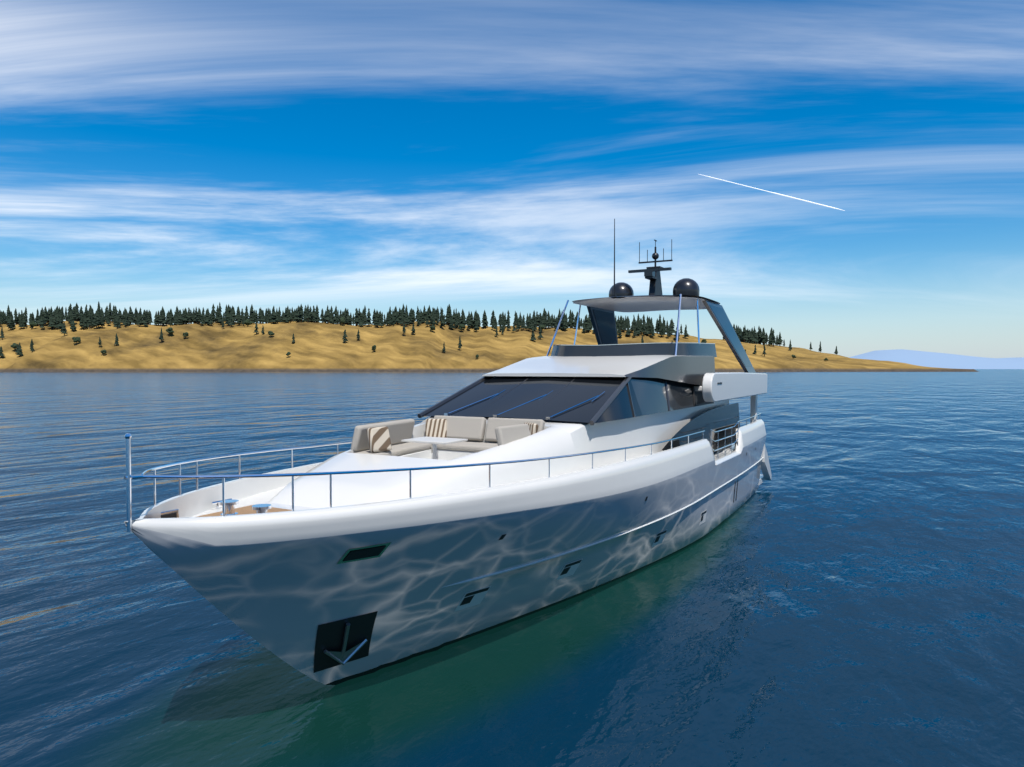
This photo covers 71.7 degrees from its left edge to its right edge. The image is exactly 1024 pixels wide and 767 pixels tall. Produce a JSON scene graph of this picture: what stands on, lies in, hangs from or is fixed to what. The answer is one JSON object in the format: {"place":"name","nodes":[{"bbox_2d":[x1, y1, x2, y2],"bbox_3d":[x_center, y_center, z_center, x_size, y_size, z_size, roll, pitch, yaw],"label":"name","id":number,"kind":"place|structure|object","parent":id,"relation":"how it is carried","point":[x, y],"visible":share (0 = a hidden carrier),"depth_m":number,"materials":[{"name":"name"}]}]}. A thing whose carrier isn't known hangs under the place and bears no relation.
{"place":"outdoors","nodes":[
{"label":"outdoors","id":0,"kind":"place"},
{"bbox_2d":[0,321,978,371],"bbox_3d":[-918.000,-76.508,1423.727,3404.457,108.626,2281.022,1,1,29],"label":"island hill","id":1,"kind":"structure","parent":0,"point":[313,347],"depth_m":1270.20,"materials":[{"name":"yellow soil"}]},
{"bbox_2d":[0,301,837,357],"bbox_3d":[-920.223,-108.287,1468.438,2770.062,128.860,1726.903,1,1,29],"label":"conifer trees","id":2,"kind":"object","parent":1,"relation":"on","point":[56,317],"visible":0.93,"depth_m":1432.38,"materials":[{"name":"green plant"}]},
{"bbox_2d":[10,317,827,360],"bbox_3d":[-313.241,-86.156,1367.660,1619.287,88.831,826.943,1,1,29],"label":"shrubs","id":3,"kind":"object","parent":1,"relation":"on","point":[247,322],"visible":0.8,"depth_m":1322.70,"materials":[{"name":"green plant"}]},
{"bbox_2d":[0,369,1023,766],"bbox_3d":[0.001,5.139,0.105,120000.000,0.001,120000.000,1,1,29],"label":"sea water","id":4,"kind":"structure","parent":0,"point":[844,587],"depth_m":14.59,"materials":[{"name":"blue liquid"}]},
{"bbox_2d":[125,420,765,684],"bbox_3d":[1.695,3.711,19.588,6.209,4.553,25.585,1,1,29],"label":"yacht hull","id":5,"kind":"object","parent":4,"relation":"on","point":[282,587],"visible":0.66,"depth_m":11.67,"materials":[{"name":"white plastic"}]},
{"bbox_2d":[323,623,367,664],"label":"yacht anchors","id":6,"kind":"object","parent":5,"relation":"attached to","point":[342,657],"visible":0.5,"depth_m":11.11,"materials":[{"name":"silver metal"}]},
{"bbox_2d":[401,437,467,458],"bbox_3d":[-1.519,1.476,13.940,1.050,0.755,0.780,1,1,29],"label":"table","id":7,"kind":"object","parent":5,"relation":"on","point":[434,442],"visible":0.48,"depth_m":13.87,"materials":[{"name":"white plastic"}]},
{"bbox_2d":[399,449,476,460],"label":"yacht lounge benches","id":8,"kind":"object","parent":5,"relation":"on","point":[449,455],"visible":0.03,"depth_m":15.10,"materials":[{"name":"white plastic"}]},
{"bbox_2d":[351,415,544,455],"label":"yacht lounge cushions","id":9,"kind":"object","parent":8,"relation":"on","point":[501,431],"visible":0.49,"depth_m":15.00,"materials":[{"name":"fabric"}]},
{"bbox_2d":[367,419,537,452],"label":"throw pillows","id":10,"kind":"object","parent":9,"relation":"on","point":[379,440],"visible":0.67,"depth_m":13.76,"materials":[{"name":"fabric"}]},
{"bbox_2d":[124,419,761,523],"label":"yacht deck","id":11,"kind":"structure","parent":5,"relation":"on","point":[192,505],"depth_m":11.25,"materials":[{"name":"white plastic"}]},
{"bbox_2d":[161,509,178,517],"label":"yacht deck fairleads","id":12,"kind":"object","parent":11,"relation":"on","point":[173,513],"visible":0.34,"depth_m":9.68,"materials":[{"name":"silver metal"}]},
{"bbox_2d":[197,505,294,516],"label":"teak deck","id":13,"kind":"structure","parent":11,"relation":"on","point":[244,510],"depth_m":10.74,"materials":[{"name":"brown wood"}]},
{"bbox_2d":[211,498,271,515],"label":"yacht windlass cleats","id":14,"kind":"object","parent":13,"relation":"on","point":[230,503],"visible":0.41,"depth_m":10.00,"materials":[{"name":"silver metal"}]},
{"bbox_2d":[124,413,760,531],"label":"yacht rails","id":15,"kind":"object","parent":11,"relation":"on","point":[128,477],"visible":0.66,"depth_m":9.90,"materials":[{"name":"silver metal"}]},
{"bbox_2d":[268,400,728,507],"bbox_3d":[1.581,1.576,19.342,4.570,1.732,19.050,1,1,29],"label":"yacht deckhouse","id":16,"kind":"object","parent":5,"relation":"on","point":[556,438],"visible":0.4,"depth_m":12.89,"materials":[{"name":"white plastic"}]},
{"bbox_2d":[417,376,695,424],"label":"window mullions","id":17,"kind":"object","parent":16,"relation":"on","point":[604,407],"depth_m":17.22,"materials":[{"name":"black metal"}]},
{"bbox_2d":[423,376,713,422],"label":"cabin windows","id":18,"kind":"structure","parent":16,"relation":"on","point":[649,396],"depth_m":17.32,"materials":[{"name":"black glass"}]},
{"bbox_2d":[444,390,604,419],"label":"windshield wipers","id":19,"kind":"object","parent":18,"relation":"on","point":[495,416],"visible":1,"depth_m":16.54,"materials":[{"name":"metal"}]},
{"bbox_2d":[314,449,755,672],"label":"yacht hull fittings","id":20,"kind":"object","parent":5,"relation":"attached to","point":[330,636],"visible":0.57,"depth_m":11.11,"materials":[{"name":"black metal"}]},
{"bbox_2d":[442,445,771,587],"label":"rub rail","id":21,"kind":"structure","parent":5,"relation":"attached to","point":[766,469],"depth_m":16.89,"materials":[{"name":"silver metal"}]},
{"bbox_2d":[572,295,755,372],"bbox_3d":[5.203,-1.670,25.705,5.680,2.600,7.491,1,1,29],"label":"hardtop","id":22,"kind":"object","parent":5,"relation":"on","point":[601,313],"visible":0.94,"depth_m":25.27,"materials":[{"name":"grey metal"}]},
{"bbox_2d":[546,294,699,355],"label":"hardtop support poles","id":23,"kind":"object","parent":22,"relation":"attached to","point":[676,343],"visible":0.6,"depth_m":22.79,"materials":[{"name":"silver metal"}]},
{"bbox_2d":[612,219,672,297],"bbox_3d":[4.585,-4.102,24.558,1.550,2.630,3.710,1,1,29],"label":"yacht mast","id":24,"kind":"object","parent":22,"relation":"on","point":[652,275],"visible":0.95,"depth_m":25.34,"materials":[{"name":"black metal"}]},
{"bbox_2d":[609,278,699,296],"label":"satellite domes","id":25,"kind":"structure","parent":22,"relation":"on","point":[686,286],"depth_m":24.61,"materials":[{"name":"black plastic"}]},
{"bbox_2d":[662,403,739,451],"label":"yacht saloon windows","id":26,"kind":"structure","parent":5,"relation":"on","point":[721,418],"depth_m":23.29,"materials":[{"name":"black glass"}]},
{"bbox_2d":[694,372,766,422],"bbox_3d":[5.547,0.875,26.368,5.980,2.595,9.290,1,1,29],"label":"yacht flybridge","id":27,"kind":"object","parent":5,"relation":"on","point":[734,385],"visible":0.37,"depth_m":23.56,"materials":[{"name":"white plastic"}]},
{"bbox_2d":[0,0,1023,357],"label":"sky","id":28,"kind":"structure","parent":0,"point":[479,156],"materials":[{"name":"blue"}]},
{"bbox_2d":[483,355,714,384],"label":"superstructure roof","id":29,"kind":"structure","parent":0,"point":[689,369],"depth_m":19.54,"materials":[{"name":"white plastic"}]},
{"bbox_2d":[551,342,716,356],"bbox_3d":[3.692,-1.057,23.035,4.640,0.581,5.310,1,1,29],"label":"flybridge windscreen","id":30,"kind":"object","parent":29,"relation":"on","point":[683,349],"visible":0.92,"depth_m":20.88,"materials":[{"name":"black glass"}]},
{"bbox_2d":[699,174,844,210],"bbox_3d":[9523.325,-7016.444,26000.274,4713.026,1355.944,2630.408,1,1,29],"label":"contrail","id":31,"kind":"object","parent":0,"point":[772,192],"depth_m":25989.96,"materials":[{"name":"white"}]},
{"bbox_2d":[849,349,1023,368],"bbox_3d":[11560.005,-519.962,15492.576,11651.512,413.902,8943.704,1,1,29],"label":"hills","id":32,"kind":"structure","parent":0,"point":[933,359],"depth_m":13793.15,"materials":[{"name":"blue"}]}
]}

